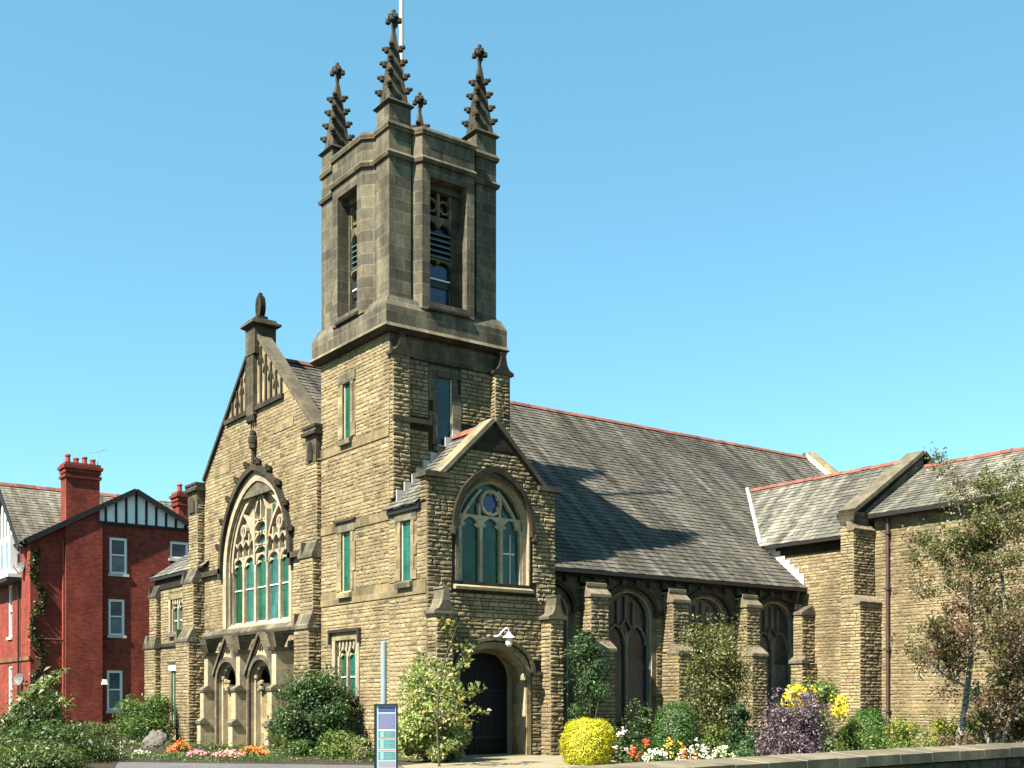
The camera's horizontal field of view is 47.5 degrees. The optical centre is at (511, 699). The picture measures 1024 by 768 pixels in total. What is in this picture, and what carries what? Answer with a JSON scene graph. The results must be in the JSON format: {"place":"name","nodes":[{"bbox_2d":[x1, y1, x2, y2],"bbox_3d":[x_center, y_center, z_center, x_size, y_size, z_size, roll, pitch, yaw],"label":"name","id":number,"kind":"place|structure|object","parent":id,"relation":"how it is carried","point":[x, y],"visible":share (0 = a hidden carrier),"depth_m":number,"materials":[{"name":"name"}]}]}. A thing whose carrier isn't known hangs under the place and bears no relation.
{"place":"outdoors","nodes":[
{"label":"outdoors","id":0,"kind":"place"},
{"bbox_2d":[115,762,403,767],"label":"pavement","id":1,"kind":"structure","parent":0,"point":[167,765],"depth_m":29.13,"materials":[{"name":"concrete"}]},
{"bbox_2d":[374,641,397,767],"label":"sign","id":2,"kind":"object","parent":1,"relation":"on","point":[385,735],"visible":1,"depth_m":24.88,"materials":[{"name":"metal"}]},
{"bbox_2d":[0,733,907,767],"bbox_3d":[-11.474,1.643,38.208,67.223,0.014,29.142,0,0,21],"label":"flower bed","id":3,"kind":"object","parent":0,"point":[112,764],"visible":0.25,"depth_m":31.61,"materials":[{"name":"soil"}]},
{"bbox_2d":[0,689,76,745],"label":"shrub","id":4,"kind":"object","parent":3,"relation":"on","point":[26,713],"visible":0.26,"depth_m":39.48,"materials":[{"name":"green plant"}]},
{"bbox_2d":[1,666,77,731],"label":"shrub","id":5,"kind":"object","parent":3,"relation":"on","point":[29,695],"visible":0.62,"depth_m":38.27,"materials":[{"name":"green plant"}]},
{"bbox_2d":[0,736,90,767],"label":"shrub","id":6,"kind":"object","parent":3,"relation":"on","point":[42,756],"visible":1,"depth_m":27.06,"materials":[{"name":"green plant"}]},
{"bbox_2d":[0,714,123,763],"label":"shrub","id":7,"kind":"object","parent":3,"relation":"on","point":[70,735],"visible":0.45,"depth_m":30.04,"materials":[{"name":"green plant"}]},
{"bbox_2d":[60,724,124,733],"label":"garden wall","id":8,"kind":"structure","parent":3,"relation":"on","point":[91,724],"depth_m":56.47,"materials":[{"name":"red brick"}]},
{"bbox_2d":[0,454,188,725],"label":"brick house","id":9,"kind":"structure","parent":3,"relation":"on","point":[103,557],"depth_m":59.12,"materials":[{"name":"red brick"}]},
{"bbox_2d":[6,585,12,639],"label":"window","id":10,"kind":"structure","parent":9,"relation":"in","point":[10,637],"depth_m":60.61,"materials":[{"name":"white paint"}]},
{"bbox_2d":[9,666,11,708],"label":"window","id":11,"kind":"structure","parent":9,"relation":"in","point":[10,667],"depth_m":60.61,"materials":[{"name":"white paint"}]},
{"bbox_2d":[0,535,21,587],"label":"oriel window","id":12,"kind":"structure","parent":9,"relation":"in","point":[9,576],"depth_m":58.50,"materials":[{"name":"white paint"}]},
{"bbox_2d":[11,673,22,685],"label":"satellite dish","id":13,"kind":"object","parent":9,"relation":"attached to","point":[18,679],"visible":1,"depth_m":58.21,"materials":[{"name":"white metal"}]},
{"bbox_2d":[12,562,23,572],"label":"satellite dish","id":14,"kind":"object","parent":9,"relation":"attached to","point":[19,566],"visible":0.92,"depth_m":57.90,"materials":[{"name":"white metal"}]},
{"bbox_2d":[21,547,48,701],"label":"ivy","id":15,"kind":"object","parent":9,"relation":"attached to","point":[33,622],"visible":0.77,"depth_m":57.16,"materials":[{"name":"green plant"}]},
{"bbox_2d":[101,679,107,684],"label":"security light","id":16,"kind":"object","parent":9,"relation":"attached to","point":[104,681],"visible":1,"depth_m":58.84,"materials":[{"name":"white paint"}]},
{"bbox_2d":[105,670,124,712],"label":"window","id":17,"kind":"structure","parent":9,"relation":"in","point":[114,677],"depth_m":59.58,"materials":[{"name":"glass"}]},
{"bbox_2d":[107,599,126,637],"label":"window","id":18,"kind":"structure","parent":9,"relation":"in","point":[116,606],"depth_m":59.66,"materials":[{"name":"white paint"}]},
{"bbox_2d":[108,537,128,576],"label":"window","id":19,"kind":"structure","parent":9,"relation":"in","point":[118,546],"depth_m":59.71,"materials":[{"name":"white paint"}]},
{"bbox_2d":[169,541,187,560],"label":"window","id":20,"kind":"structure","parent":9,"relation":"in","point":[178,550],"depth_m":61.56,"materials":[{"name":"white paint"}]},
{"bbox_2d":[78,721,123,745],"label":"shrub","id":21,"kind":"object","parent":3,"relation":"on","point":[114,733],"visible":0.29,"depth_m":39.80,"materials":[{"name":"green plant"}]},
{"bbox_2d":[78,739,128,760],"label":"shrub","id":22,"kind":"object","parent":3,"relation":"on","point":[110,751],"visible":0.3,"depth_m":31.44,"materials":[{"name":"green plant"}]},
{"bbox_2d":[134,749,150,755],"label":"flower clump","id":23,"kind":"object","parent":3,"relation":"on","point":[135,751],"visible":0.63,"depth_m":33.93,"materials":[{"name":"white plant"}]},
{"bbox_2d":[108,692,179,741],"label":"shrub","id":24,"kind":"object","parent":3,"relation":"on","point":[147,716],"visible":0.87,"depth_m":45.44,"materials":[{"name":"green plant"}]},
{"bbox_2d":[141,730,171,747],"bbox_3d":[-12.215,1.349,40.019,0.996,0.662,1.243,0,0,-36],"label":"boulder","id":25,"kind":"object","parent":3,"relation":"on","point":[159,737],"visible":0.93,"depth_m":39.61,"materials":[{"name":"beige stone"}]},
{"bbox_2d":[164,745,176,754],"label":"flower clump","id":26,"kind":"object","parent":3,"relation":"on","point":[168,749],"visible":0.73,"depth_m":34.92,"materials":[{"name":"orange plant"}]},
{"bbox_2d":[170,738,191,752],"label":"flower clump","id":27,"kind":"object","parent":3,"relation":"on","point":[179,747],"visible":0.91,"depth_m":35.91,"materials":[{"name":"orange plant"}]},
{"bbox_2d":[186,749,210,756],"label":"flower clump","id":28,"kind":"object","parent":3,"relation":"on","point":[201,752],"visible":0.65,"depth_m":33.30,"materials":[{"name":"pink plant"}]},
{"bbox_2d":[213,748,243,757],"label":"flower clump","id":29,"kind":"object","parent":3,"relation":"on","point":[230,752],"visible":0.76,"depth_m":32.84,"materials":[{"name":"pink plant"}]},
{"bbox_2d":[237,745,269,756],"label":"flower clump","id":30,"kind":"object","parent":3,"relation":"on","point":[253,751],"visible":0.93,"depth_m":33.33,"materials":[{"name":"orange plant"}]},
{"bbox_2d":[257,712,292,746],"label":"spiky plant","id":31,"kind":"object","parent":3,"relation":"on","point":[277,742],"visible":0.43,"depth_m":38.35,"materials":[{"name":"green plant"}]},
{"bbox_2d":[281,738,315,755],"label":"shrub","id":32,"kind":"object","parent":3,"relation":"on","point":[302,746],"visible":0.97,"depth_m":33.92,"materials":[{"name":"green plant"}]},
{"bbox_2d":[265,664,361,754],"bbox_3d":[-5.893,0.318,34.957,2.916,2.802,2.688,0,0,27],"label":"shrub","id":33,"kind":"object","parent":3,"relation":"on","point":[323,708],"visible":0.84,"depth_m":34.46,"materials":[{"name":"green plant"}]},
{"bbox_2d":[314,730,359,758],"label":"shrub","id":34,"kind":"object","parent":3,"relation":"on","point":[336,744],"visible":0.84,"depth_m":32.71,"materials":[{"name":"green plant"}]},
{"bbox_2d":[347,737,373,760],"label":"shrub","id":35,"kind":"object","parent":3,"relation":"on","point":[365,750],"visible":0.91,"depth_m":31.39,"materials":[{"name":"green plant"}]},
{"bbox_2d":[392,659,472,762],"bbox_3d":[-2.212,0.315,30.771,2.208,2.827,2.114,0,0,28],"label":"shrub","id":36,"kind":"object","parent":3,"relation":"on","point":[416,730],"visible":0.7,"depth_m":30.34,"materials":[{"name":"green plant"}]},
{"bbox_2d":[407,613,491,766],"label":"sapling","id":37,"kind":"object","parent":3,"relation":"on","point":[451,716],"visible":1,"depth_m":28.59,"materials":[{"name":"green plant"}]},
{"bbox_2d":[109,701,1016,763],"bbox_3d":[-1.361,0.863,33.160,29.945,1.664,12.750,0,0,27],"label":"ground cover","id":38,"kind":"object","parent":3,"relation":"on","point":[261,757],"visible":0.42,"depth_m":31.20,"materials":[{"name":"green plant"}]},
{"bbox_2d":[143,0,1023,759],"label":"church","id":39,"kind":"structure","parent":3,"relation":"on","point":[395,468],"depth_m":38.93,"materials":[{"name":"beige stone"}]},
{"bbox_2d":[167,661,175,727],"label":"window","id":40,"kind":"structure","parent":39,"relation":"in","point":[172,665],"depth_m":48.30,"materials":[{"name":"white paint"}]},
{"bbox_2d":[166,592,182,636],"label":"window","id":41,"kind":"structure","parent":39,"relation":"in","point":[177,610],"depth_m":48.24,"materials":[{"name":"stone"}]},
{"bbox_2d":[211,635,235,743],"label":"blind doorway","id":42,"kind":"structure","parent":39,"relation":"in","point":[224,669],"depth_m":43.45,"materials":[{"name":"stone"}]},
{"bbox_2d":[243,632,271,746],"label":"blind doorway","id":43,"kind":"structure","parent":39,"relation":"in","point":[258,667],"depth_m":41.07,"materials":[{"name":"stone"}]},
{"bbox_2d":[228,491,288,628],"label":"window","id":44,"kind":"structure","parent":39,"relation":"in","point":[260,569],"depth_m":42.05,"materials":[{"name":"stone"}]},
{"bbox_2d":[327,627,361,702],"bbox_3d":[-5.128,-1.045,36.077,0.320,2.290,1.990,0,0,-36],"label":"window","id":45,"kind":"structure","parent":39,"relation":"in","point":[349,650],"depth_m":36.07,"materials":[{"name":"stone"}]},
{"bbox_2d":[333,517,356,598],"bbox_3d":[-5.157,-4.365,36.024,0.230,2.430,1.320,0,0,-36],"label":"window","id":46,"kind":"structure","parent":39,"relation":"in","point":[348,524],"depth_m":36.13,"materials":[{"name":"stone"}]},
{"bbox_2d":[337,369,355,446],"bbox_3d":[-5.128,-8.990,35.984,0.230,2.220,1.100,0,0,-36],"label":"window","id":47,"kind":"structure","parent":39,"relation":"in","point":[350,425],"depth_m":36.08,"materials":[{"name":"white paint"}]},
{"bbox_2d":[347,194,356,311],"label":"belfry window","id":48,"kind":"structure","parent":39,"relation":"in","point":[351,203],"depth_m":36.16,"materials":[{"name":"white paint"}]},
{"bbox_2d":[394,509,416,588],"bbox_3d":[-3.046,-4.290,33.146,0.230,2.220,1.180,0,0,-36],"label":"window","id":49,"kind":"structure","parent":39,"relation":"in","point":[409,548],"depth_m":33.24,"materials":[{"name":"white paint"}]},
{"bbox_2d":[429,364,460,451],"bbox_3d":[-2.007,-8.715,35.043,1.150,2.570,0.230,0,0,-36],"label":"window","id":50,"kind":"structure","parent":39,"relation":"in","point":[445,414],"depth_m":35.10,"materials":[{"name":"white paint"}]},
{"bbox_2d":[430,182,460,307],"bbox_3d":[-2.168,-13.645,35.228,1.320,3.690,0.280,0,0,-36],"label":"belfry window","id":51,"kind":"structure","parent":39,"relation":"in","point":[444,201],"depth_m":35.38,"materials":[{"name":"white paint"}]},
{"bbox_2d":[460,653,506,754],"bbox_3d":[-1.113,0.000,34.408,2.660,3.500,0.170,0,0,-36],"label":"door","id":52,"kind":"structure","parent":39,"relation":"in","point":[489,734],"depth_m":34.65,"materials":[{"name":"black wood"}]},
{"bbox_2d":[459,484,521,584],"bbox_3d":[-0.645,-4.825,33.846,2.270,2.950,0.150,0,0,-36],"label":"window","id":53,"kind":"structure","parent":39,"relation":"in","point":[490,534],"depth_m":33.89,"materials":[{"name":"glass"}]},
{"bbox_2d":[494,627,514,646],"bbox_3d":[-0.197,-1.811,33.620,0.604,0.562,0.360,0,0,26],"label":"wall lamp","id":54,"kind":"object","parent":39,"relation":"attached to","point":[508,636],"visible":1,"depth_m":33.50,"materials":[{"name":"white metal"}]},
{"bbox_2d":[555,578,582,725],"bbox_3d":[0.967,-1.570,37.701,3.150,4.840,0.440,0,0,-36],"label":"window","id":55,"kind":"structure","parent":39,"relation":"in","point":[564,587],"depth_m":38.29,"materials":[{"name":"stone"}]},
{"bbox_2d":[609,583,664,724],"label":"window","id":56,"kind":"structure","parent":39,"relation":"in","point":[629,613],"depth_m":40.18,"materials":[{"name":"stone"}]},
{"bbox_2d":[688,589,737,723],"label":"window","id":57,"kind":"structure","parent":39,"relation":"in","point":[699,606],"depth_m":42.27,"materials":[{"name":"glass"}]},
{"bbox_2d":[759,594,793,721],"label":"window","id":58,"kind":"structure","parent":39,"relation":"in","point":[776,627],"depth_m":44.58,"materials":[{"name":"stone"}]},
{"bbox_2d":[558,716,616,765],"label":"clipped bush","id":59,"kind":"object","parent":3,"relation":"on","point":[575,744],"visible":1,"depth_m":29.11,"materials":[{"name":"yellow plant"}]},
{"bbox_2d":[563,623,613,748],"bbox_3d":[2.249,-0.267,34.184,1.515,3.953,1.546,0,0,11],"label":"shrub","id":60,"kind":"object","parent":3,"relation":"on","point":[590,684],"visible":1,"depth_m":34.02,"materials":[{"name":"green plant"}]},
{"bbox_2d":[649,699,699,760],"bbox_3d":[4.062,0.841,28.997,1.119,1.735,1.279,0,0,-36],"label":"clipped bush","id":61,"kind":"object","parent":3,"relation":"on","point":[663,726],"visible":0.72,"depth_m":28.73,"materials":[{"name":"green plant"}]},
{"bbox_2d":[698,723,729,758],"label":"shrub","id":62,"kind":"object","parent":3,"relation":"on","point":[709,742],"visible":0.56,"depth_m":28.46,"materials":[{"name":"green plant"}]},
{"bbox_2d":[670,611,762,749],"bbox_3d":[5.885,-0.404,33.572,2.577,4.228,2.840,0,0,-36],"label":"shrub","id":63,"kind":"object","parent":3,"relation":"on","point":[722,696],"visible":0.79,"depth_m":33.28,"materials":[{"name":"green plant"}]},
{"bbox_2d":[722,701,762,756],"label":"shrub","id":64,"kind":"object","parent":3,"relation":"on","point":[741,713],"visible":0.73,"depth_m":29.33,"materials":[{"name":"green plant"}]},
{"bbox_2d":[733,731,754,757],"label":"shrub","id":65,"kind":"object","parent":3,"relation":"on","point":[743,744],"visible":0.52,"depth_m":25.47,"materials":[{"name":"green plant"}]},
{"bbox_2d":[565,742,1023,767],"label":"boundary wall","id":66,"kind":"structure","parent":3,"relation":"on","point":[999,755],"depth_m":12.64,"materials":[{"name":"stone"}]},
{"bbox_2d":[750,687,842,756],"bbox_3d":[5.621,0.726,23.014,1.696,1.996,1.875,0,0,-36],"label":"shrub","id":67,"kind":"object","parent":3,"relation":"on","point":[791,735],"visible":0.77,"depth_m":22.78,"materials":[{"name":"purple plant"}]},
{"bbox_2d":[778,676,852,752],"bbox_3d":[6.819,0.594,26.343,1.638,2.261,2.171,0,0,5],"label":"flowering shrub","id":68,"kind":"object","parent":3,"relation":"on","point":[827,689],"visible":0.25,"depth_m":26.04,"materials":[{"name":"yellow plant"}]},
{"bbox_2d":[826,715,867,750],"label":"shrub","id":69,"kind":"object","parent":3,"relation":"on","point":[851,743],"visible":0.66,"depth_m":26.37,"materials":[{"name":"green plant"}]},
{"bbox_2d":[850,707,888,749],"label":"clipped bush","id":70,"kind":"object","parent":3,"relation":"on","point":[874,712],"visible":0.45,"depth_m":30.20,"materials":[{"name":"green plant"}]},
{"bbox_2d":[883,712,920,748],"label":"shrub","id":71,"kind":"object","parent":3,"relation":"on","point":[903,729],"visible":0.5,"depth_m":29.85,"materials":[{"name":"yellow plant"}]},
{"bbox_2d":[920,706,958,746],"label":"shrub","id":72,"kind":"object","parent":3,"relation":"on","point":[940,725],"visible":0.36,"depth_m":29.96,"materials":[{"name":"yellow plant"}]},
{"bbox_2d":[887,465,1023,746],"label":"birch tree","id":73,"kind":"object","parent":3,"relation":"on","point":[949,637],"visible":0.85,"depth_m":26.82,"materials":[{"name":"green plant"}]},
{"bbox_2d":[892,441,1023,744],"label":"birch tree","id":74,"kind":"object","parent":3,"relation":"on","point":[988,539],"visible":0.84,"depth_m":27.83,"materials":[{"name":"green plant"}]},
{"bbox_2d":[958,713,993,743],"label":"shrub","id":75,"kind":"object","parent":3,"relation":"on","point":[968,723],"visible":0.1,"depth_m":31.41,"materials":[{"name":"green plant"}]},
{"bbox_2d":[0,0,1023,501],"label":"sky","id":76,"kind":"structure","parent":0,"point":[787,226],"materials":[{"name":"blue"}]},
{"bbox_2d":[402,755,624,767],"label":"forecourt path","id":77,"kind":"structure","parent":0,"point":[543,761],"depth_m":29.94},
{"bbox_2d":[613,727,628,762],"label":"flower clump","id":78,"kind":"object","parent":77,"relation":"on","point":[620,748],"visible":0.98,"depth_m":28.96,"materials":[{"name":"white plant"}]},
{"bbox_2d":[611,719,633,761],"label":"shrub","id":79,"kind":"object","parent":77,"relation":"on","point":[616,729],"visible":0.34,"depth_m":30.45,"materials":[{"name":"green plant"}]},
{"bbox_2d":[626,745,637,762],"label":"flower clump","id":80,"kind":"object","parent":77,"relation":"on","point":[632,755],"visible":0.89,"depth_m":28.55,"materials":[{"name":"orange plant"}]},
{"bbox_2d":[621,698,653,758],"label":"shrub","id":81,"kind":"object","parent":77,"relation":"on","point":[644,721],"visible":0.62,"depth_m":30.86,"materials":[{"name":"green plant"}]},
{"bbox_2d":[637,738,652,760],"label":"flower clump","id":82,"kind":"object","parent":77,"relation":"on","point":[645,750],"visible":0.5,"depth_m":29.18,"materials":[{"name":"red plant"}]},
{"bbox_2d":[642,748,670,761],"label":"flower clump","id":83,"kind":"object","parent":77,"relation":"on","point":[657,756],"visible":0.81,"depth_m":27.93,"materials":[{"name":"white plant"}]},
{"bbox_2d":[663,737,684,760],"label":"flower clump","id":84,"kind":"object","parent":77,"relation":"on","point":[673,750],"visible":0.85,"depth_m":28.14,"materials":[{"name":"yellow plant"}]},
{"bbox_2d":[675,746,699,759],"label":"flower clump","id":85,"kind":"object","parent":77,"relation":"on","point":[684,755],"visible":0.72,"depth_m":27.15,"materials":[{"name":"orange plant"}]},
{"bbox_2d":[687,738,708,759],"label":"flower clump","id":86,"kind":"object","parent":77,"relation":"on","point":[700,755],"visible":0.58,"depth_m":27.93,"materials":[{"name":"white plant"}]},
{"bbox_2d":[705,745,734,758],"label":"flower clump","id":87,"kind":"object","parent":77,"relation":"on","point":[719,754],"visible":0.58,"depth_m":26.98,"materials":[{"name":"white plant"}]}
]}

